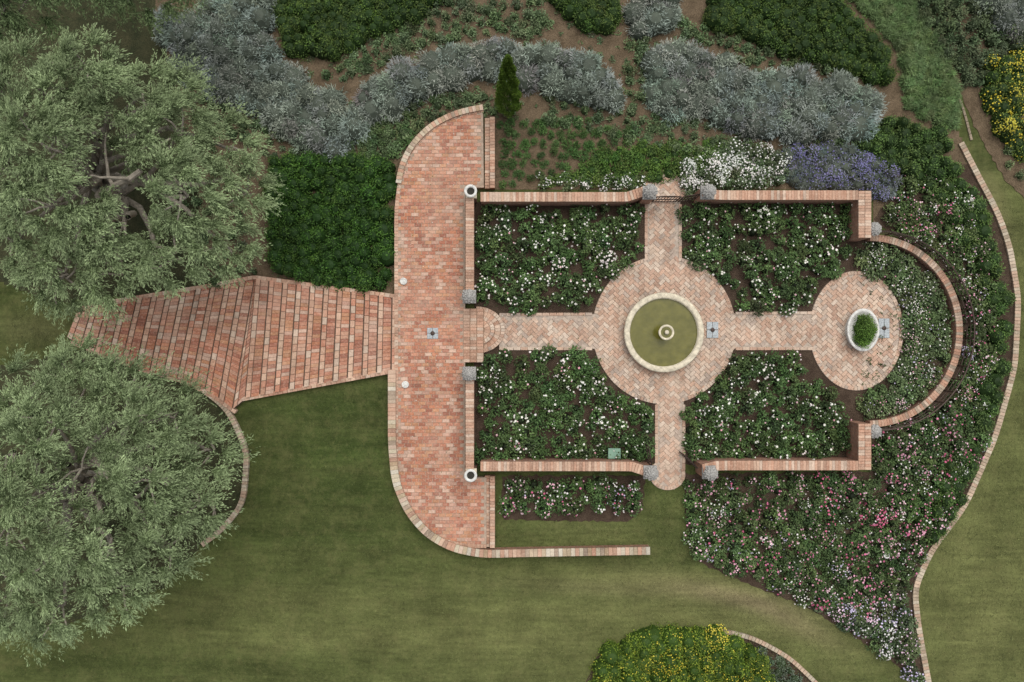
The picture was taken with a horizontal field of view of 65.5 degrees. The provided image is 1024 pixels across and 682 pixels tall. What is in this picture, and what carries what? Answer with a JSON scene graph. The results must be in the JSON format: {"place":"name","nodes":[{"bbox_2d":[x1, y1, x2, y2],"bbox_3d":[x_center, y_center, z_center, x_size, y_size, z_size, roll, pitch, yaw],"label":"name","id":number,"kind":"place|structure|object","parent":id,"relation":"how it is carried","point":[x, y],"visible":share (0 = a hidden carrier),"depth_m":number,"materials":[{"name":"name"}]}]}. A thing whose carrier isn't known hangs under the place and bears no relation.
{"place":"outdoors","nodes":[
{"label":"outdoors","id":0,"kind":"place"},
{"bbox_2d":[394,110,486,547],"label":"brick terrace paving","id":1,"kind":"structure","parent":0,"point":[431,284],"depth_m":30.76,"materials":[{"name":"brick"}]},
{"bbox_2d":[427,328,437,338],"bbox_3d":[-3.063,-0.296,30.741,0.424,0.060,0.424,0,90,0],"label":"metal drain grate","id":2,"kind":"object","parent":1,"relation":"on","point":[432,333],"visible":1,"depth_m":30.73,"materials":[{"name":"metal"}]},
{"bbox_2d":[0,10,1023,681],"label":"lawn ground","id":3,"kind":"structure","parent":0,"point":[270,606],"depth_m":31.11,"materials":[{"name":"green plant"}]},
{"bbox_2d":[0,0,220,302],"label":"planting bed soil","id":4,"kind":"structure","parent":3,"relation":"on","point":[140,44],"depth_m":32.21,"materials":[{"name":"soil"}]},
{"bbox_2d":[0,23,287,329],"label":"olive tree","id":5,"kind":"object","parent":4,"relation":"on","point":[114,191],"visible":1,"depth_m":25.98,"materials":[{"name":"green plant"}]},
{"bbox_2d":[182,120,256,289],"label":"groundcover plants","id":6,"kind":"object","parent":4,"relation":"on","point":[198,201],"visible":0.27,"depth_m":31.62,"materials":[{"name":"green plant"}]},
{"bbox_2d":[0,0,232,60],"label":"dark leaf tree","id":7,"kind":"object","parent":3,"relation":"on","point":[10,18],"visible":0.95,"depth_m":26.19,"materials":[{"name":"green plant"}]},
{"bbox_2d":[0,350,250,630],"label":"planting bed soil","id":8,"kind":"structure","parent":3,"relation":"on","point":[228,502],"depth_m":32.13,"materials":[{"name":"soil"}]},
{"bbox_2d":[0,326,260,666],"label":"olive tree","id":9,"kind":"object","parent":8,"relation":"on","point":[78,485],"visible":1,"depth_m":26.17,"materials":[{"name":"green plant"}]},
{"bbox_2d":[179,379,249,546],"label":"brick kerb","id":10,"kind":"structure","parent":3,"relation":"on","point":[245,480],"depth_m":31.54,"materials":[{"name":"brick"}]},
{"bbox_2d":[67,278,396,408],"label":"brick garden steps","id":11,"kind":"structure","parent":3,"relation":"on","point":[255,337],"depth_m":31.40,"materials":[{"name":"brick"}]},
{"bbox_2d":[70,276,404,413],"bbox_3d":[-11.004,0.148,31.671,13.748,1.841,5.457,0,90,0],"label":"brick step edging","id":12,"kind":"object","parent":11,"relation":"on","point":[224,404],"visible":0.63,"depth_m":31.32,"materials":[{"name":"brick"}]},
{"bbox_2d":[461,366,475,380],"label":"stone finial pier","id":13,"kind":"structure","parent":3,"relation":"on","point":[468,373],"depth_m":29.38,"materials":[{"name":"stone"}]},
{"bbox_2d":[462,289,475,303],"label":"stone finial pier","id":14,"kind":"structure","parent":3,"relation":"on","point":[468,296],"depth_m":29.38,"materials":[{"name":"stone"}]},
{"bbox_2d":[464,184,476,202],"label":"stone urn pier","id":15,"kind":"structure","parent":3,"relation":"on","point":[470,190],"depth_m":29.59,"materials":[{"name":"stone"}]},
{"bbox_2d":[464,465,476,481],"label":"stone urn pier","id":16,"kind":"structure","parent":3,"relation":"on","point":[470,475],"depth_m":29.57,"materials":[{"name":"stone"}]},
{"bbox_2d":[466,202,474,289],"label":"brick garden wall","id":17,"kind":"structure","parent":3,"relation":"on","point":[474,248],"depth_m":30.99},
{"bbox_2d":[466,198,473,289],"bbox_3d":[-1.589,-3.595,29.944,0.314,0.074,4.232,0,90,0],"label":"coping","id":18,"kind":"object","parent":17,"relation":"on","point":[469,240],"visible":0.83,"depth_m":29.91,"materials":[{"name":"brick"}]},
{"bbox_2d":[474,380,474,463],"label":"brick garden wall","id":19,"kind":"structure","parent":3,"relation":"on","point":[474,418],"depth_m":30.99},
{"bbox_2d":[466,380,473,470],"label":"coping","id":20,"kind":"object","parent":19,"relation":"on","point":[470,424],"visible":0.82,"depth_m":29.91,"materials":[{"name":"brick"}]},
{"bbox_2d":[463,306,504,361],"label":"semicircular brick steps","id":21,"kind":"structure","parent":3,"relation":"on","point":[483,330],"depth_m":30.77,"materials":[{"name":"brick"}]},
{"bbox_2d":[485,117,494,547],"bbox_3d":[-0.858,-0.330,31.009,0.400,0.604,16.638,0,90,0],"label":"brick edging step","id":22,"kind":"object","parent":3,"relation":"on","point":[490,185],"visible":1,"depth_m":30.73,"materials":[{"name":"brick"}]},
{"bbox_2d":[389,382,648,555],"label":"brick retaining wall","id":23,"kind":"structure","parent":3,"relation":"on","point":[547,547],"depth_m":30.92,"materials":[{"name":"brick"}]},
{"bbox_2d":[388,370,649,557],"bbox_3d":[-0.925,6.387,30.644,12.331,0.074,4.596,35,90,0],"label":"coping","id":24,"kind":"object","parent":23,"relation":"on","point":[423,528],"visible":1,"depth_m":30.61,"materials":[{"name":"ceramic"}]},
{"bbox_2d":[155,0,966,293],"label":"planting bed soil","id":25,"kind":"structure","parent":3,"relation":"on","point":[692,11],"depth_m":31.10,"materials":[{"name":"soil"}]},
{"bbox_2d":[174,76,318,158],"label":"groundcover plants","id":26,"kind":"object","parent":25,"relation":"on","point":[255,125],"visible":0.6,"depth_m":31.51,"materials":[{"name":"green plant"}]},
{"bbox_2d":[149,0,371,163],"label":"silver lavender shrubs","id":27,"kind":"object","parent":25,"relation":"on","point":[234,42],"visible":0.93,"depth_m":30.97,"materials":[{"name":"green plant"}]},
{"bbox_2d":[259,149,397,295],"bbox_3d":[-7.099,-4.623,30.864,5.625,1.508,5.785,0,90,0],"label":"dense green hedge","id":28,"kind":"object","parent":25,"relation":"on","point":[306,238],"visible":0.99,"depth_m":30.84,"materials":[{"name":"green plant"}]},
{"bbox_2d":[270,0,443,63],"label":"clipped green hedge","id":29,"kind":"object","parent":25,"relation":"on","point":[333,31],"visible":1,"depth_m":30.84,"materials":[{"name":"green plant"}]},
{"bbox_2d":[361,107,416,161],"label":"groundcover plants","id":30,"kind":"object","parent":25,"relation":"on","point":[392,154],"visible":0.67,"depth_m":30.96,"materials":[{"name":"green plant"}]},
{"bbox_2d":[345,91,515,159],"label":"groundcover plants","id":31,"kind":"object","parent":25,"relation":"on","point":[419,123],"visible":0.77,"depth_m":30.96,"materials":[{"name":"green plant"}]},
{"bbox_2d":[321,0,550,82],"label":"groundcover plants","id":32,"kind":"object","parent":25,"relation":"on","point":[538,19],"visible":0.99,"depth_m":30.97,"materials":[{"name":"green plant"}]},
{"bbox_2d":[344,35,627,125],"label":"silver lavender shrubs","id":33,"kind":"object","parent":25,"relation":"on","point":[580,79],"visible":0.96,"depth_m":30.55,"materials":[{"name":"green plant"}]},
{"bbox_2d":[494,53,521,117],"bbox_3d":[-0.136,-9.035,28.247,1.110,5.951,1.136,0,90,0],"label":"conical cypress","id":34,"kind":"object","parent":25,"relation":"on","point":[507,97],"visible":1,"depth_m":28.18,"materials":[{"name":"green plant"}]},
{"bbox_2d":[205,0,854,161],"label":"creeping plants","id":35,"kind":"object","parent":25,"relation":"on","point":[551,22],"visible":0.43,"depth_m":31.06,"materials":[{"name":"green plant"}]},
{"bbox_2d":[496,115,632,188],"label":"young green plants","id":36,"kind":"object","parent":25,"relation":"on","point":[573,135],"visible":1,"depth_m":30.99,"materials":[{"name":"green plant"}]},
{"bbox_2d":[546,0,624,35],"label":"clipped green hedge","id":37,"kind":"object","parent":25,"relation":"on","point":[601,17],"visible":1,"depth_m":30.62,"materials":[{"name":"green plant"}]},
{"bbox_2d":[536,171,646,191],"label":"white flowering shrubs","id":38,"kind":"object","parent":25,"relation":"on","point":[630,186],"visible":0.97,"depth_m":30.94,"materials":[{"name":"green plant"}]},
{"bbox_2d":[541,136,722,188],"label":"green shrubs","id":39,"kind":"object","parent":25,"relation":"on","point":[653,167],"visible":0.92,"depth_m":30.93,"materials":[{"name":"green plant"}]},
{"bbox_2d":[621,35,651,109],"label":"groundcover plants","id":40,"kind":"object","parent":25,"relation":"on","point":[628,67],"visible":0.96,"depth_m":30.95,"materials":[{"name":"green plant"}]},
{"bbox_2d":[541,92,762,157],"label":"groundcover plants","id":41,"kind":"object","parent":25,"relation":"on","point":[653,128],"visible":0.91,"depth_m":30.96,"materials":[{"name":"green plant"}]},
{"bbox_2d":[621,0,683,40],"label":"silver lavender shrubs","id":42,"kind":"object","parent":25,"relation":"on","point":[650,18],"visible":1,"depth_m":30.61,"materials":[{"name":"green plant"}]},
{"bbox_2d":[678,136,791,197],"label":"white flowering shrubs","id":43,"kind":"object","parent":25,"relation":"on","point":[745,175],"visible":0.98,"depth_m":30.75,"materials":[{"name":"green plant"}]},
{"bbox_2d":[675,13,839,75],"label":"groundcover plants","id":44,"kind":"object","parent":25,"relation":"on","point":[693,31],"visible":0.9,"depth_m":30.96,"materials":[{"name":"green plant"}]},
{"bbox_2d":[639,36,887,147],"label":"silver lavender shrubs","id":45,"kind":"object","parent":25,"relation":"on","point":[802,106],"visible":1,"depth_m":30.49,"materials":[{"name":"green plant"}]},
{"bbox_2d":[701,0,899,86],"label":"clipped green hedge","id":46,"kind":"object","parent":25,"relation":"on","point":[834,34],"visible":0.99,"depth_m":30.62,"materials":[{"name":"green plant"}]},
{"bbox_2d":[779,140,902,201],"bbox_3d":[12.664,-6.628,30.767,4.858,0.837,2.496,0,90,0],"label":"purple catmint","id":47,"kind":"object","parent":25,"relation":"on","point":[816,167],"visible":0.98,"depth_m":30.75,"materials":[{"name":"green plant"}]},
{"bbox_2d":[802,120,884,150],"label":"groundcover plants","id":48,"kind":"object","parent":25,"relation":"on","point":[836,140],"visible":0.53,"depth_m":30.93,"materials":[{"name":"green plant"}]},
{"bbox_2d":[845,0,964,130],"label":"ornamental grass","id":49,"kind":"structure","parent":25,"relation":"on","point":[930,86],"depth_m":30.85,"materials":[{"name":"green plant"}]},
{"bbox_2d":[857,114,954,177],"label":"green shrubs","id":50,"kind":"object","parent":25,"relation":"on","point":[903,143],"visible":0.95,"depth_m":30.65,"materials":[{"name":"green plant"}]},
{"bbox_2d":[481,193,641,205],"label":"brick garden wall","id":51,"kind":"structure","parent":3,"relation":"on","point":[524,203],"depth_m":30.55,"materials":[{"name":"brick"}]},
{"bbox_2d":[480,187,642,201],"bbox_3d":[1.919,-5.517,29.906,6.210,0.250,0.538,0,90,0],"label":"coping","id":52,"kind":"object","parent":51,"relation":"on","point":[563,196],"visible":1,"depth_m":29.96,"materials":[{"name":"brick"}]},
{"bbox_2d":[481,458,642,470],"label":"brick garden wall","id":53,"kind":"structure","parent":3,"relation":"on","point":[572,459],"depth_m":30.55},
{"bbox_2d":[480,461,642,474],"bbox_3d":[1.951,4.795,29.904,6.273,0.254,0.507,0,90,0],"label":"coping","id":54,"kind":"object","parent":53,"relation":"on","point":[563,466],"visible":1,"depth_m":29.96,"materials":[{"name":"brick"}]},
{"bbox_2d":[501,474,645,521],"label":"rose bed soil","id":55,"kind":"structure","parent":3,"relation":"on","point":[606,515],"depth_m":31.10,"materials":[{"name":"soil"}]},
{"bbox_2d":[496,472,642,518],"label":"rose bushes","id":56,"kind":"object","parent":55,"relation":"on","point":[589,487],"visible":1,"depth_m":30.81,"materials":[{"name":"green plant"}]},
{"bbox_2d":[638,184,657,203],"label":"stone finial pier","id":57,"kind":"structure","parent":3,"relation":"on","point":[650,192],"depth_m":29.43,"materials":[{"name":"stone"}]},
{"bbox_2d":[641,461,658,480],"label":"stone finial pier","id":58,"kind":"structure","parent":3,"relation":"on","point":[650,473],"depth_m":29.42,"materials":[{"name":"stone"}]},
{"bbox_2d":[586,638,811,681],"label":"planting bed soil","id":59,"kind":"structure","parent":3,"relation":"on","point":[770,653],"depth_m":31.10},
{"bbox_2d":[587,621,775,681],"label":"yellow green shrubs","id":60,"kind":"object","parent":59,"relation":"on","point":[694,653],"visible":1,"depth_m":30.58,"materials":[{"name":"green plant"}]},
{"bbox_2d":[756,644,802,681],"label":"catmint plants","id":61,"kind":"object","parent":59,"relation":"on","point":[781,664],"visible":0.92,"depth_m":30.98,"materials":[{"name":"green plant"}]},
{"bbox_2d":[694,184,716,203],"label":"stone finial pier","id":62,"kind":"structure","parent":3,"relation":"on","point":[708,191],"depth_m":29.48,"materials":[{"name":"stone"}]},
{"bbox_2d":[677,194,699,201],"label":"iron garden gate","id":63,"kind":"structure","parent":62,"relation":"attached to","point":[688,198],"depth_m":30.47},
{"bbox_2d":[695,465,717,480],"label":"stone finial pier","id":64,"kind":"structure","parent":3,"relation":"on","point":[710,473],"depth_m":29.42,"materials":[{"name":"stone"}]},
{"bbox_2d":[723,629,817,681],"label":"brick kerb","id":65,"kind":"structure","parent":3,"relation":"on","point":[782,654],"depth_m":30.99,"materials":[{"name":"brick"}]},
{"bbox_2d":[694,457,854,471],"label":"brick garden wall","id":66,"kind":"structure","parent":3,"relation":"on","point":[698,463],"depth_m":30.49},
{"bbox_2d":[702,461,857,472],"bbox_3d":[10.065,4.734,29.884,5.931,0.294,0.447,0,90,0],"label":"coping","id":67,"kind":"object","parent":66,"relation":"on","point":[786,465],"visible":0.97,"depth_m":29.96,"materials":[{"name":"brick"}]},
{"bbox_2d":[707,199,854,203],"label":"brick garden wall","id":68,"kind":"structure","parent":3,"relation":"on","point":[714,201],"depth_m":30.48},
{"bbox_2d":[702,190,857,199],"bbox_3d":[10.065,-5.536,29.884,5.931,0.294,0.447,0,90,0],"label":"coping","id":69,"kind":"object","parent":68,"relation":"on","point":[786,194],"visible":0.97,"depth_m":29.96,"materials":[{"name":"brick"}]},
{"bbox_2d":[685,164,1015,681],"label":"rose bed soil","id":70,"kind":"structure","parent":3,"relation":"on","point":[967,173],"depth_m":31.10,"materials":[{"name":"soil"}]},
{"bbox_2d":[680,401,993,621],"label":"rose bushes","id":71,"kind":"object","parent":70,"relation":"on","point":[789,534],"visible":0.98,"depth_m":30.81,"materials":[{"name":"green plant"}]},
{"bbox_2d":[687,408,989,613],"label":"creeping plants","id":72,"kind":"object","parent":70,"relation":"on","point":[790,591],"visible":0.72,"depth_m":31.05,"materials":[{"name":"green plant"}]},
{"bbox_2d":[811,580,925,681],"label":"rose bushes","id":73,"kind":"object","parent":70,"relation":"on","point":[891,647],"visible":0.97,"depth_m":30.86,"materials":[{"name":"green plant"}]},
{"bbox_2d":[861,215,1008,414],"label":"creeping plants","id":74,"kind":"object","parent":70,"relation":"on","point":[931,366],"visible":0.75,"depth_m":31.04,"materials":[{"name":"green plant"}]},
{"bbox_2d":[881,175,999,418],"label":"rose bushes","id":75,"kind":"object","parent":70,"relation":"on","point":[976,372],"visible":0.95,"depth_m":30.83,"materials":[{"name":"green plant"}]},
{"bbox_2d":[912,441,983,545],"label":"green shrubs","id":76,"kind":"object","parent":70,"relation":"on","point":[939,498],"visible":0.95,"depth_m":30.68,"materials":[{"name":"green plant"}]},
{"bbox_2d":[910,156,1016,434],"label":"green shrubs","id":77,"kind":"object","parent":70,"relation":"on","point":[989,392],"visible":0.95,"depth_m":30.76,"materials":[{"name":"green plant"}]},
{"bbox_2d":[846,200,867,241],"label":"brick garden wall","id":78,"kind":"structure","parent":3,"relation":"on","point":[853,212],"depth_m":30.47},
{"bbox_2d":[858,191,870,237],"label":"coping","id":79,"kind":"object","parent":78,"relation":"on","point":[864,214],"visible":1,"depth_m":29.95,"materials":[{"name":"brick"}]},
{"bbox_2d":[846,421,868,460],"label":"brick garden wall","id":80,"kind":"structure","parent":3,"relation":"on","point":[852,426],"depth_m":30.47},
{"bbox_2d":[858,424,870,469],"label":"coping","id":81,"kind":"object","parent":80,"relation":"on","point":[864,446],"visible":1,"depth_m":29.95,"materials":[{"name":"brick"}]},
{"bbox_2d":[870,424,881,438],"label":"stone finial pier","id":82,"kind":"structure","parent":3,"relation":"on","point":[876,430],"depth_m":29.95,"materials":[{"name":"stone"}]},
{"bbox_2d":[871,222,881,235],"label":"stone finial pier","id":83,"kind":"structure","parent":3,"relation":"on","point":[876,227],"depth_m":29.95,"materials":[{"name":"stone"}]},
{"bbox_2d":[881,230,974,430],"bbox_3d":[15.684,-0.392,30.572,3.614,1.078,7.590,0,90,0],"label":"curved iron railing","id":84,"kind":"object","parent":3,"relation":"on","point":[885,232],"visible":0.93,"depth_m":30.30,"materials":[{"name":"metal"}]},
{"bbox_2d":[959,99,972,139],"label":"brick kerb","id":85,"kind":"structure","parent":3,"relation":"on","point":[967,125],"depth_m":31.06,"materials":[{"name":"brick"}]},
{"bbox_2d":[912,141,1020,681],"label":"brick kerb","id":86,"kind":"structure","parent":3,"relation":"on","point":[1009,383],"depth_m":31.01,"materials":[{"name":"brick"}]},
{"bbox_2d":[921,0,1023,196],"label":"planting bed soil","id":87,"kind":"structure","parent":3,"relation":"on","point":[994,145],"depth_m":31.09,"materials":[{"name":"soil"}]},
{"bbox_2d":[908,0,1023,88],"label":"mixed shrubs","id":88,"kind":"object","parent":87,"relation":"on","point":[1003,47],"visible":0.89,"depth_m":30.83,"materials":[{"name":"green plant"}]},
{"bbox_2d":[968,0,1023,43],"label":"silver lavender shrubs","id":89,"kind":"object","parent":87,"relation":"on","point":[1012,11],"visible":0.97,"depth_m":30.52,"materials":[{"name":"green plant"}]},
{"bbox_2d":[978,42,1023,163],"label":"yellow flowering shrubs","id":90,"kind":"object","parent":87,"relation":"on","point":[1000,94],"visible":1,"depth_m":30.64,"materials":[{"name":"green plant"}]},
{"bbox_2d":[1003,145,1023,180],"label":"groundcover plants","id":91,"kind":"object","parent":87,"relation":"on","point":[1019,175],"visible":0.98,"depth_m":30.96,"materials":[{"name":"green plant"}]},
{"bbox_2d":[499,174,902,489],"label":"brick garden path","id":92,"kind":"structure","parent":0,"point":[652,272],"depth_m":31.07,"materials":[{"name":"brick"}]},
{"bbox_2d":[395,126,902,517],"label":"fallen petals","id":93,"kind":"object","parent":92,"relation":"on","point":[560,335],"visible":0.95,"depth_m":31.04,"materials":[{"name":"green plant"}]},
{"bbox_2d":[624,292,703,371],"bbox_3d":[5.848,-0.329,30.566,3.080,1.090,3.080,0,90,0],"label":"round stone fountain","id":94,"kind":"object","parent":92,"relation":"on","point":[663,331],"visible":1,"depth_m":30.75,"materials":[{"name":"stone"}]},
{"bbox_2d":[651,196,681,201],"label":"iron garden gate","id":95,"kind":"structure","parent":92,"relation":"on","point":[676,199],"depth_m":30.47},
{"bbox_2d":[707,322,717,337],"bbox_3d":[7.814,-0.432,31.036,0.454,0.060,0.626,0,90,0],"label":"metal drain grate","id":96,"kind":"object","parent":92,"relation":"on","point":[710,329],"visible":1,"depth_m":31.02,"materials":[{"name":"metal"}]},
{"bbox_2d":[845,308,879,350],"bbox_3d":[13.524,-0.428,30.602,1.240,1.019,1.649,0,90,0],"label":"oval stone planter","id":97,"kind":"object","parent":92,"relation":"on","point":[862,329],"visible":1,"depth_m":30.65,"materials":[{"name":"white stone"}]},
{"bbox_2d":[878,318,888,337],"bbox_3d":[14.498,-0.499,31.036,0.424,0.060,0.758,0,90,0],"label":"metal drain grate","id":98,"kind":"object","parent":92,"relation":"on","point":[884,331],"visible":0.97,"depth_m":31.02,"materials":[{"name":"metal"}]},
{"bbox_2d":[474,200,950,464],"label":"rose bed soil","id":99,"kind":"structure","parent":0,"point":[846,397],"depth_m":31.11,"materials":[{"name":"soil"}]},
{"bbox_2d":[474,203,645,316],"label":"rose bushes","id":100,"kind":"object","parent":99,"relation":"on","point":[561,255],"visible":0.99,"depth_m":30.78,"materials":[{"name":"green plant"}]},
{"bbox_2d":[474,344,655,465],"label":"rose bushes","id":101,"kind":"object","parent":99,"relation":"on","point":[545,354],"visible":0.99,"depth_m":30.80,"materials":[{"name":"green plant"}]},
{"bbox_2d":[608,448,620,458],"bbox_3d":[3.949,4.343,30.911,0.480,0.400,0.400,0,90,0],"label":"green utility box","id":102,"kind":"object","parent":99,"relation":"on","point":[611,454],"visible":1,"depth_m":30.71,"materials":[{"name":"plastic"}]},
{"bbox_2d":[675,201,853,317],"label":"rose bushes","id":103,"kind":"object","parent":99,"relation":"on","point":[767,218],"visible":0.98,"depth_m":30.80,"materials":[{"name":"green plant"}]},
{"bbox_2d":[679,348,851,461],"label":"rose bushes","id":104,"kind":"object","parent":99,"relation":"on","point":[723,415],"visible":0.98,"depth_m":30.80,"materials":[{"name":"green plant"}]},
{"bbox_2d":[853,241,954,419],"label":"rose bushes","id":105,"kind":"object","parent":99,"relation":"on","point":[917,366],"visible":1,"depth_m":30.91,"materials":[{"name":"green plant"}]},
{"bbox_2d":[865,238,960,422],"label":"curved low brick wall","id":106,"kind":"structure","parent":0,"point":[950,308],"depth_m":30.94,"materials":[{"name":"brick"}]},
{"bbox_2d":[869,235,962,426],"bbox_3d":[15.590,-0.392,30.724,3.589,0.074,7.441,0,90,0],"label":"coping","id":107,"kind":"object","parent":106,"relation":"on","point":[931,263],"visible":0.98,"depth_m":30.69,"materials":[{"name":"brick"}]},
{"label":"stone retaining wall","id":108,"kind":"object","parent":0,"visible":0},
{"bbox_2d":[396,104,482,183],"bbox_3d":[-3.026,-7.850,30.694,4.493,0.074,0.997,-42,90,0],"label":"coping","id":109,"kind":"object","parent":108,"relation":"on","point":[417,139],"visible":1,"depth_m":30.66,"materials":[{"name":"brick"}]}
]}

